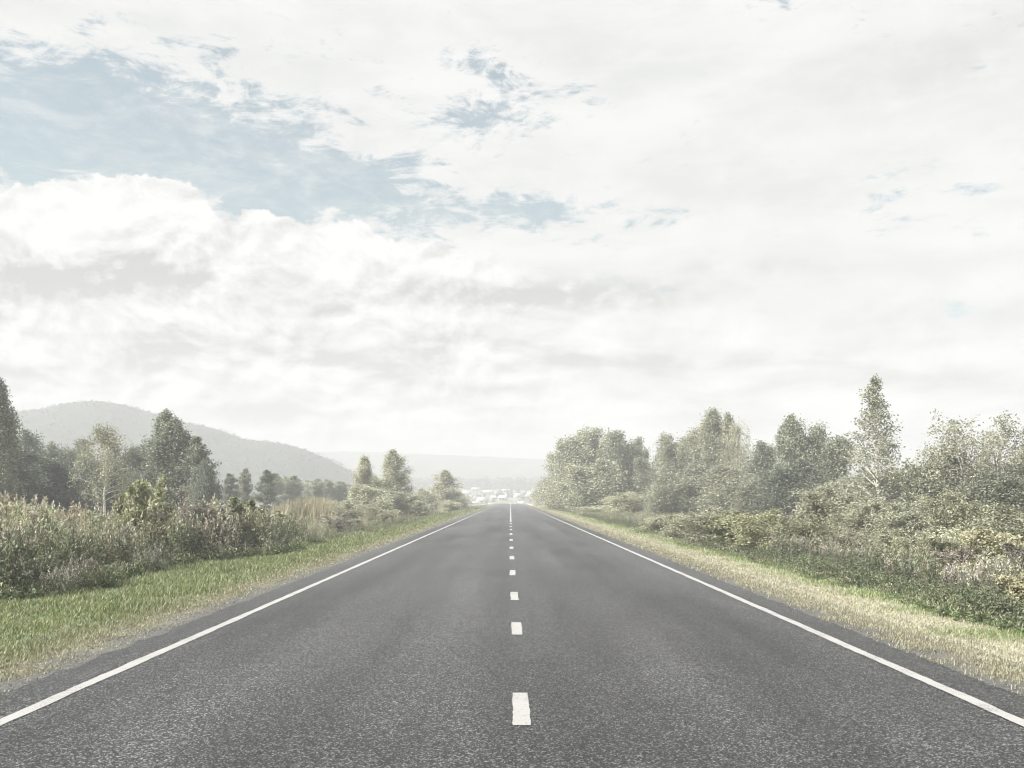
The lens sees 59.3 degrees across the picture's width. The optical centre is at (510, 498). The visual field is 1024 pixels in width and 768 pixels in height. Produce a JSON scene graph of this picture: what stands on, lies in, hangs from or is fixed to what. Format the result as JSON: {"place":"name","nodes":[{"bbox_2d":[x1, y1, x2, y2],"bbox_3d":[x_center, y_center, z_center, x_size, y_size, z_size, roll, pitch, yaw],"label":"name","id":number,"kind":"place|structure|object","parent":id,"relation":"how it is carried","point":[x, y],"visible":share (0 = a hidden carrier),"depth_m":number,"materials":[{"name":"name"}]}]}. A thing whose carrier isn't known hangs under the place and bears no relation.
{"place":"outdoors","nodes":[
{"label":"outdoors","id":0,"kind":"place"},
{"bbox_2d":[6,401,472,504],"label":"mountain","id":1,"kind":"structure","parent":0,"point":[71,422],"depth_m":394.76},
{"bbox_2d":[14,399,433,492],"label":"mountain woodland","id":2,"kind":"object","parent":1,"relation":"on","point":[214,439],"visible":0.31,"depth_m":405.80,"materials":[{"name":"green plant"}]},
{"bbox_2d":[0,504,489,693],"bbox_3d":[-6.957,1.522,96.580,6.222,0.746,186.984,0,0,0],"label":"green grass","id":3,"kind":"structure","parent":0,"point":[154,589],"depth_m":13.98,"materials":[{"name":"green plant"}]},
{"bbox_2d":[0,503,497,694],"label":"gravel shoulder","id":4,"kind":"object","parent":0,"point":[6,686],"visible":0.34,"depth_m":10.29},
{"bbox_2d":[258,496,408,524],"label":"tall straw grass","id":5,"kind":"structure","parent":0,"point":[312,506],"depth_m":65.53,"materials":[{"name":"beige plant"}]},
{"bbox_2d":[0,503,1023,767],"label":"road","id":6,"kind":"structure","parent":0,"point":[508,635],"depth_m":7.35,"materials":[{"name":"grey asphalt"}]},
{"bbox_2d":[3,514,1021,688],"bbox_3d":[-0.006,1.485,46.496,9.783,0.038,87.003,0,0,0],"label":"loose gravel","id":7,"kind":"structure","parent":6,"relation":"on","point":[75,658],"depth_m":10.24,"materials":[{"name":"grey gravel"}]},
{"bbox_2d":[0,0,1023,459],"label":"sky","id":8,"kind":"structure","parent":0,"point":[477,228],"materials":[{"name":"white"}]},
{"bbox_2d":[227,488,865,563],"bbox_3d":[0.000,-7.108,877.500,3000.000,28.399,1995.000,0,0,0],"label":"ground","id":9,"kind":"structure","parent":0,"point":[509,500],"depth_m":519.59,"materials":[{"name":"soil"}]},
{"bbox_2d":[0,378,24,510],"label":"columnar tree","id":10,"kind":"object","parent":9,"relation":"on","point":[8,444],"visible":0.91,"depth_m":51.63,"materials":[{"name":"green plant"}]},
{"bbox_2d":[8,446,55,513],"bbox_3d":[-33.369,-0.980,57.532,8.678,5.784,7.612,0,0,-2],"label":"bushy tree","id":11,"kind":"object","parent":9,"relation":"on","point":[27,456],"visible":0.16,"depth_m":56.98,"materials":[{"name":"green plant"}]},
{"bbox_2d":[1,516,82,564],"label":"olive shrub","id":12,"kind":"object","parent":9,"relation":"on","point":[65,524],"visible":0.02,"depth_m":19.12,"materials":[{"name":"green plant"}]},
{"bbox_2d":[15,427,73,472],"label":"bushy tree","id":13,"kind":"object","parent":9,"relation":"on","point":[28,442],"visible":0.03,"depth_m":72.56,"materials":[{"name":"green plant"}]},
{"bbox_2d":[16,454,77,515],"bbox_3d":[-31.971,-0.591,62.072,7.530,4.935,5.271,0,0,-32],"label":"tree","id":14,"kind":"object","parent":9,"relation":"on","point":[57,471],"visible":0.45,"depth_m":60.97,"materials":[{"name":"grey plant"}]},
{"bbox_2d":[39,439,91,469],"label":"dark tree","id":15,"kind":"object","parent":9,"relation":"on","point":[54,453],"visible":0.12,"depth_m":71.63,"materials":[{"name":"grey plant"}]},
{"bbox_2d":[45,435,94,471],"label":"bushy tree","id":16,"kind":"object","parent":9,"relation":"on","point":[51,444],"visible":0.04,"depth_m":75.48,"materials":[{"name":"green plant"}]},
{"bbox_2d":[57,458,115,525],"bbox_3d":[-29.970,-0.521,63.255,5.884,4.859,5.810,0,0,21],"label":"tree","id":17,"kind":"object","parent":9,"relation":"on","point":[90,504],"visible":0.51,"depth_m":62.10,"materials":[{"name":"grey plant"}]},
{"bbox_2d":[67,421,138,520],"bbox_3d":[-23.412,-1.292,51.781,3.779,6.457,3.939,0,0,16],"label":"birch tree","id":18,"kind":"object","parent":9,"relation":"on","point":[109,445],"visible":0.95,"depth_m":51.70,"materials":[{"name":"green plant"}]},
{"bbox_2d":[95,457,136,517],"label":"tree","id":19,"kind":"object","parent":9,"relation":"on","point":[111,493],"visible":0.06,"depth_m":65.53,"materials":[{"name":"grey plant"}]},
{"bbox_2d":[110,443,153,501],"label":"dark tree","id":20,"kind":"object","parent":9,"relation":"on","point":[137,454],"visible":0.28,"depth_m":66.84,"materials":[{"name":"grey plant"}]},
{"bbox_2d":[109,484,154,549],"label":"leafy shrub","id":21,"kind":"object","parent":9,"relation":"on","point":[130,513],"visible":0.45,"depth_m":22.79,"materials":[{"name":"green plant"}]},
{"bbox_2d":[118,465,160,504],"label":"tree","id":22,"kind":"object","parent":9,"relation":"on","point":[147,476],"visible":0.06,"depth_m":62.61,"materials":[{"name":"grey plant"}]},
{"bbox_2d":[119,474,180,547],"bbox_3d":[-9.606,0.621,23.962,1.446,2.670,1.418,0,0,-29],"label":"leafy shrub","id":23,"kind":"object","parent":9,"relation":"on","point":[159,494],"visible":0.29,"depth_m":23.86,"materials":[{"name":"green plant"}]},
{"bbox_2d":[139,408,192,512],"bbox_3d":[-22.910,-2.100,61.326,4.400,8.130,4.825,0,0,-44],"label":"columnar tree","id":24,"kind":"object","parent":9,"relation":"on","point":[166,455],"visible":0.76,"depth_m":60.77,"materials":[{"name":"green plant"}]},
{"bbox_2d":[176,435,221,504],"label":"slim tree","id":25,"kind":"object","parent":9,"relation":"on","point":[197,452],"visible":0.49,"depth_m":60.00,"materials":[{"name":"green plant"}]},
{"bbox_2d":[172,488,226,551],"bbox_3d":[-9.107,0.834,26.159,1.540,2.311,1.522,0,0,-29],"label":"dry shrub","id":26,"kind":"object","parent":9,"relation":"on","point":[189,509],"visible":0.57,"depth_m":25.98,"materials":[{"name":"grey plant"}]},
{"bbox_2d":[185,458,227,508],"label":"tree","id":27,"kind":"object","parent":9,"relation":"on","point":[203,481],"visible":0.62,"depth_m":58.64,"materials":[{"name":"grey plant"}]},
{"bbox_2d":[0,491,450,601],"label":"tall weeds","id":28,"kind":"object","parent":9,"relation":"on","point":[96,556],"visible":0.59,"depth_m":21.26,"materials":[{"name":"green plant"}]},
{"bbox_2d":[197,496,257,547],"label":"leafy shrub","id":29,"kind":"object","parent":9,"relation":"on","point":[234,501],"visible":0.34,"depth_m":26.97,"materials":[{"name":"green plant"}]},
{"bbox_2d":[220,473,240,510],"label":"slim tree","id":30,"kind":"object","parent":9,"relation":"on","point":[230,481],"visible":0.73,"depth_m":81.63,"materials":[{"name":"green plant"}]},
{"bbox_2d":[214,499,267,544],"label":"leafy shrub","id":31,"kind":"object","parent":9,"relation":"on","point":[252,503],"visible":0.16,"depth_m":28.84,"materials":[{"name":"green plant"}]},
{"bbox_2d":[235,468,253,504],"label":"slim tree","id":32,"kind":"object","parent":9,"relation":"on","point":[244,492],"visible":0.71,"depth_m":83.59,"materials":[{"name":"green plant"}]},
{"bbox_2d":[251,469,277,511],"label":"slim tree","id":33,"kind":"object","parent":9,"relation":"on","point":[266,486],"visible":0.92,"depth_m":79.75,"materials":[{"name":"green plant"}]},
{"bbox_2d":[270,472,289,507],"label":"slim tree","id":34,"kind":"object","parent":9,"relation":"on","point":[279,484],"visible":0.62,"depth_m":117.73,"materials":[{"name":"green plant"}]},
{"bbox_2d":[257,506,308,531],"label":"leafy shrub","id":35,"kind":"object","parent":9,"relation":"on","point":[278,513],"visible":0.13,"depth_m":32.99,"materials":[{"name":"green plant"}]},
{"bbox_2d":[281,475,307,503],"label":"tree","id":36,"kind":"object","parent":9,"relation":"on","point":[295,486],"visible":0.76,"depth_m":119.54,"materials":[{"name":"green plant"}]},
{"bbox_2d":[302,478,331,500],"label":"tree","id":37,"kind":"object","parent":9,"relation":"on","point":[316,485],"visible":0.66,"depth_m":123.18,"materials":[{"name":"green plant"}]},
{"bbox_2d":[320,479,339,500],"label":"slim tree","id":38,"kind":"object","parent":9,"relation":"on","point":[328,483],"visible":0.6,"depth_m":127.40,"materials":[{"name":"green plant"}]},
{"bbox_2d":[315,513,364,531],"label":"dry shrub","id":39,"kind":"object","parent":9,"relation":"on","point":[346,521],"visible":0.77,"depth_m":46.11,"materials":[{"name":"grey plant"}]},
{"bbox_2d":[331,481,351,502],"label":"slim tree","id":40,"kind":"object","parent":9,"relation":"on","point":[342,486],"visible":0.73,"depth_m":129.55,"materials":[{"name":"green plant"}]},
{"bbox_2d":[316,499,377,519],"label":"olive shrub","id":41,"kind":"object","parent":9,"relation":"on","point":[348,506],"visible":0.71,"depth_m":61.41,"materials":[{"name":"green plant"}]},
{"bbox_2d":[346,455,390,497],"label":"feathery tree","id":42,"kind":"object","parent":9,"relation":"on","point":[365,472],"visible":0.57,"depth_m":81.44,"materials":[{"name":"green plant"}]},
{"bbox_2d":[343,483,399,517],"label":"bush","id":43,"kind":"object","parent":9,"relation":"on","point":[361,493],"visible":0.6,"depth_m":78.97,"materials":[{"name":"green plant"}]},
{"bbox_2d":[352,506,403,522],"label":"olive shrub","id":44,"kind":"object","parent":9,"relation":"on","point":[378,514],"visible":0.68,"depth_m":57.63,"materials":[{"name":"green plant"}]},
{"bbox_2d":[373,448,415,495],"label":"feathery tree","id":45,"kind":"object","parent":9,"relation":"on","point":[392,465],"visible":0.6,"depth_m":87.42,"materials":[{"name":"green plant"}]},
{"bbox_2d":[384,490,436,517],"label":"bush","id":46,"kind":"object","parent":9,"relation":"on","point":[402,496],"visible":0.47,"depth_m":84.41,"materials":[{"name":"green plant"}]},
{"bbox_2d":[392,500,440,516],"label":"olive shrub","id":47,"kind":"object","parent":9,"relation":"on","point":[406,509],"visible":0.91,"depth_m":83.42,"materials":[{"name":"green plant"}]},
{"bbox_2d":[413,487,445,512],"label":"tree","id":48,"kind":"object","parent":9,"relation":"on","point":[430,497],"visible":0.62,"depth_m":119.47,"materials":[{"name":"green plant"}]},
{"bbox_2d":[426,469,464,509],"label":"feathery tree","id":49,"kind":"object","parent":9,"relation":"on","point":[445,478],"visible":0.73,"depth_m":127.27,"materials":[{"name":"green plant"}]},
{"bbox_2d":[435,500,463,511],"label":"olive shrub","id":50,"kind":"object","parent":9,"relation":"on","point":[451,505],"visible":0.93,"depth_m":115.33,"materials":[{"name":"green plant"}]},
{"bbox_2d":[444,490,472,508],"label":"tree","id":51,"kind":"object","parent":9,"relation":"on","point":[466,501],"visible":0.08,"depth_m":138.90,"materials":[{"name":"green plant"}]},
{"bbox_2d":[528,474,553,506],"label":"tree","id":52,"kind":"object","parent":9,"relation":"on","point":[540,484],"visible":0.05,"depth_m":158.97,"materials":[{"name":"green plant"}]},
{"bbox_2d":[528,479,578,511],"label":"tree","id":53,"kind":"object","parent":9,"relation":"on","point":[553,502],"visible":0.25,"depth_m":119.37,"materials":[{"name":"green plant"}]},
{"bbox_2d":[541,451,567,499],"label":"bushy tree","id":54,"kind":"object","parent":9,"relation":"on","point":[550,469],"visible":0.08,"depth_m":137.61,"materials":[{"name":"green plant"}]},
{"bbox_2d":[549,425,626,505],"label":"bushy tree","id":55,"kind":"object","parent":9,"relation":"on","point":[581,449],"visible":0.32,"depth_m":116.04,"materials":[{"name":"green plant"}]},
{"bbox_2d":[574,505,611,515],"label":"olive shrub","id":56,"kind":"object","parent":9,"relation":"on","point":[590,508],"visible":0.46,"depth_m":93.61,"materials":[{"name":"green plant"}]},
{"bbox_2d":[555,457,637,511],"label":"tree","id":57,"kind":"object","parent":9,"relation":"on","point":[593,484],"visible":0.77,"depth_m":97.83,"materials":[{"name":"green plant"}]},
{"bbox_2d":[369,475,849,502],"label":"valley woodland","id":58,"kind":"object","parent":9,"relation":"on","point":[518,484],"visible":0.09,"depth_m":694.13,"materials":[{"name":"leaf"},{"name":"bark"}]},
{"bbox_2d":[591,490,650,515],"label":"olive shrub","id":59,"kind":"object","parent":9,"relation":"on","point":[628,499],"visible":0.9,"depth_m":83.19,"materials":[{"name":"green plant"}]},
{"bbox_2d":[596,427,650,509],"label":"bushy tree","id":60,"kind":"object","parent":9,"relation":"on","point":[619,456],"visible":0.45,"depth_m":104.15,"materials":[{"name":"green plant"}]},
{"bbox_2d":[623,514,670,532],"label":"olive shrub","id":61,"kind":"object","parent":9,"relation":"on","point":[652,523],"visible":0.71,"depth_m":39.69,"materials":[{"name":"green plant"}]},
{"bbox_2d":[625,441,678,505],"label":"bushy tree","id":62,"kind":"object","parent":9,"relation":"on","point":[644,472],"visible":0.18,"depth_m":96.06,"materials":[{"name":"green plant"}]},
{"bbox_2d":[637,471,697,515],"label":"tree","id":63,"kind":"object","parent":9,"relation":"on","point":[670,492],"visible":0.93,"depth_m":78.63,"materials":[{"name":"green plant"}]},
{"bbox_2d":[643,512,701,538],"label":"olive shrub","id":64,"kind":"object","parent":9,"relation":"on","point":[672,527],"visible":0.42,"depth_m":33.84,"materials":[{"name":"green plant"}]},
{"bbox_2d":[651,423,702,488],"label":"tree","id":65,"kind":"object","parent":9,"relation":"on","point":[666,451],"visible":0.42,"depth_m":91.27,"materials":[{"name":"green plant"}]},
{"bbox_2d":[642,463,716,516],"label":"tree","id":66,"kind":"object","parent":9,"relation":"on","point":[697,472],"visible":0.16,"depth_m":82.59,"materials":[{"name":"green plant"}]},
{"bbox_2d":[681,407,723,472],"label":"columnar tree","id":67,"kind":"object","parent":9,"relation":"on","point":[694,454],"visible":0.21,"depth_m":87.09,"materials":[{"name":"green plant"}]},
{"bbox_2d":[669,504,736,543],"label":"olive shrub","id":68,"kind":"object","parent":9,"relation":"on","point":[703,518],"visible":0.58,"depth_m":29.82,"materials":[{"name":"green plant"}]},
{"bbox_2d":[685,462,758,517],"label":"tree","id":69,"kind":"object","parent":9,"relation":"on","point":[717,481],"visible":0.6,"depth_m":74.47,"materials":[{"name":"green plant"}]},
{"bbox_2d":[696,411,751,468],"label":"columnar tree","id":70,"kind":"object","parent":9,"relation":"on","point":[710,428],"visible":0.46,"depth_m":85.66,"materials":[{"name":"green plant"}]},
{"bbox_2d":[716,416,757,473],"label":"birch tree","id":71,"kind":"object","parent":9,"relation":"on","point":[735,439],"visible":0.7,"depth_m":79.81,"materials":[{"name":"green plant"}]},
{"bbox_2d":[702,510,778,547],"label":"leafy shrub","id":72,"kind":"object","parent":9,"relation":"on","point":[726,535],"visible":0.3,"depth_m":26.95,"materials":[{"name":"green plant"}]},
{"bbox_2d":[719,473,774,513],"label":"tree","id":73,"kind":"object","parent":9,"relation":"on","point":[743,491],"visible":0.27,"depth_m":66.64,"materials":[{"name":"green plant"}]},
{"bbox_2d":[711,507,804,553],"bbox_3d":[7.061,1.018,24.959,2.468,1.599,3.426,0,0,-1],"label":"olive shrub","id":74,"kind":"object","parent":9,"relation":"on","point":[745,526],"visible":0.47,"depth_m":24.85,"materials":[{"name":"green plant"}]},
{"bbox_2d":[739,439,779,478],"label":"conical tree","id":75,"kind":"object","parent":9,"relation":"on","point":[762,455],"visible":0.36,"depth_m":78.59,"materials":[{"name":"green plant"}]},
{"bbox_2d":[528,504,1023,693],"bbox_3d":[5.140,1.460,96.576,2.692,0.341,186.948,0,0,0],"label":"dry grass","id":76,"kind":"structure","parent":9,"relation":"on","point":[684,553],"depth_m":12.56,"materials":[{"name":"beige plant"}]},
{"bbox_2d":[770,423,785,464],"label":"slim tree","id":77,"kind":"object","parent":9,"relation":"on","point":[779,432],"visible":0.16,"depth_m":74.05,"materials":[{"name":"green plant"}]},
{"bbox_2d":[550,506,1023,634],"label":"bank weeds","id":78,"kind":"object","parent":9,"relation":"on","point":[951,590],"visible":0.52,"depth_m":16.52,"materials":[{"name":"green plant"}]},
{"bbox_2d":[739,456,836,520],"bbox_3d":[20.095,-0.535,63.815,6.088,4.940,7.124,0,0,-41],"label":"tree","id":79,"kind":"object","parent":9,"relation":"on","point":[779,483],"visible":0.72,"depth_m":62.72,"materials":[{"name":"green plant"}]},
{"bbox_2d":[763,510,847,555],"bbox_3d":[7.817,1.070,23.890,2.495,1.565,2.165,0,0,2],"label":"olive shrub","id":80,"kind":"object","parent":9,"relation":"on","point":[801,527],"visible":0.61,"depth_m":23.79,"materials":[{"name":"green plant"}]},
{"bbox_2d":[768,413,854,485],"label":"bushy tree","id":81,"kind":"object","parent":9,"relation":"on","point":[793,444],"visible":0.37,"depth_m":65.38,"materials":[{"name":"green plant"}]},
{"bbox_2d":[788,481,869,532],"bbox_3d":[11.641,0.647,32.833,3.302,2.562,3.991,0,0,12],"label":"olive shrub","id":82,"kind":"object","parent":9,"relation":"on","point":[816,500],"visible":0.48,"depth_m":32.31,"materials":[{"name":"green plant"}]},
{"bbox_2d":[822,470,870,531],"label":"tree","id":83,"kind":"object","parent":9,"relation":"on","point":[843,482],"visible":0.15,"depth_m":49.38,"materials":[{"name":"green plant"}]},
{"bbox_2d":[829,528,876,556],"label":"dry shrub","id":84,"kind":"object","parent":9,"relation":"on","point":[851,536],"visible":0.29,"depth_m":24.16,"materials":[{"name":"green plant"}]},
{"bbox_2d":[818,493,914,542],"bbox_3d":[11.877,0.852,29.898,4.699,2.081,3.385,0,0,-21],"label":"olive shrub","id":85,"kind":"object","parent":9,"relation":"on","point":[854,518],"visible":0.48,"depth_m":29.37,"materials":[{"name":"green plant"}]},
{"bbox_2d":[825,373,919,510],"bbox_3d":[18.711,-2.258,45.925,5.166,8.344,6.029,0,0,24],"label":"airy tree","id":86,"kind":"object","parent":9,"relation":"on","point":[873,413],"visible":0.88,"depth_m":45.67,"materials":[{"name":"green plant"}]},
{"bbox_2d":[859,466,905,522],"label":"tree","id":87,"kind":"object","parent":9,"relation":"on","point":[866,479],"visible":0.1,"depth_m":47.59,"materials":[{"name":"green plant"}]},
{"bbox_2d":[841,526,926,565],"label":"olive shrub","id":88,"kind":"object","parent":9,"relation":"on","point":[909,538],"visible":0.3,"depth_m":20.90,"materials":[{"name":"green plant"}]},
{"bbox_2d":[862,498,936,544],"bbox_3d":[11.908,0.943,27.187,2.604,1.962,3.000,0,0,-38],"label":"olive shrub","id":89,"kind":"object","parent":9,"relation":"on","point":[911,518],"visible":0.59,"depth_m":26.86,"materials":[{"name":"green plant"}]},
{"bbox_2d":[898,457,920,510],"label":"sapling","id":90,"kind":"object","parent":9,"relation":"on","point":[907,487],"visible":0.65,"depth_m":37.75,"materials":[{"name":"green plant"}]},
{"bbox_2d":[895,442,972,529],"bbox_3d":[20.213,-0.374,42.043,5.101,4.502,3.570,0,0,-1],"label":"tree","id":91,"kind":"object","parent":9,"relation":"on","point":[923,485],"visible":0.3,"depth_m":41.28,"materials":[{"name":"green plant"}]},
{"bbox_2d":[907,526,960,571],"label":"yellow shrub","id":92,"kind":"object","parent":9,"relation":"on","point":[938,537],"visible":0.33,"depth_m":19.85,"materials":[{"name":"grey plant"}]},
{"bbox_2d":[914,488,995,547],"bbox_3d":[12.397,0.808,24.864,2.520,2.246,2.084,0,0,-43],"label":"olive shrub","id":93,"kind":"object","parent":9,"relation":"on","point":[948,518],"visible":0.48,"depth_m":24.68,"materials":[{"name":"green plant"}]},
{"bbox_2d":[929,541,987,575],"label":"dry shrub","id":94,"kind":"object","parent":9,"relation":"on","point":[959,553],"visible":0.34,"depth_m":16.88,"materials":[{"name":"grey plant"}]},
{"bbox_2d":[914,410,1023,499],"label":"spreading tree","id":95,"kind":"object","parent":9,"relation":"on","point":[987,451],"visible":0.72,"depth_m":39.61,"materials":[{"name":"green plant"}]},
{"bbox_2d":[942,465,1023,539],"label":"tree","id":96,"kind":"object","parent":9,"relation":"on","point":[1009,490],"visible":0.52,"depth_m":35.68,"materials":[{"name":"green plant"}]},
{"bbox_2d":[943,524,1023,579],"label":"yellow shrub","id":97,"kind":"object","parent":9,"relation":"on","point":[991,544],"visible":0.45,"depth_m":16.04,"materials":[{"name":"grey plant"}]},
{"bbox_2d":[953,500,1023,552],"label":"olive shrub","id":98,"kind":"object","parent":9,"relation":"on","point":[1009,512],"visible":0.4,"depth_m":20.99,"materials":[{"name":"green plant"}]},
{"bbox_2d":[972,451,1023,485],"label":"tree","id":99,"kind":"object","parent":9,"relation":"on","point":[1010,465],"visible":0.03,"depth_m":39.58,"materials":[{"name":"green plant"}]},
{"bbox_2d":[976,570,1023,609],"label":"yellow shrub","id":100,"kind":"object","parent":9,"relation":"on","point":[1015,586],"visible":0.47,"depth_m":11.56,"materials":[{"name":"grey plant"}]},
{"bbox_2d":[1001,541,1023,573],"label":"dry shrub","id":101,"kind":"object","parent":9,"relation":"on","point":[1014,553],"visible":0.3,"depth_m":14.17,"materials":[{"name":"grey plant"}]},
{"bbox_2d":[1005,442,1023,482],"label":"airy tree","id":102,"kind":"object","parent":9,"relation":"on","point":[1020,466],"visible":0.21,"depth_m":37.98,"materials":[{"name":"green plant"}]},
{"bbox_2d":[314,451,1016,479],"bbox_3d":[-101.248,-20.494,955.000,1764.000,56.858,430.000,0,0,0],"label":"hill","id":103,"kind":"structure","parent":0,"point":[457,466],"depth_m":868.28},
{"bbox_2d":[522,503,1023,694],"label":"gravel shoulder","id":104,"kind":"object","parent":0,"point":[997,683],"visible":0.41,"depth_m":9.56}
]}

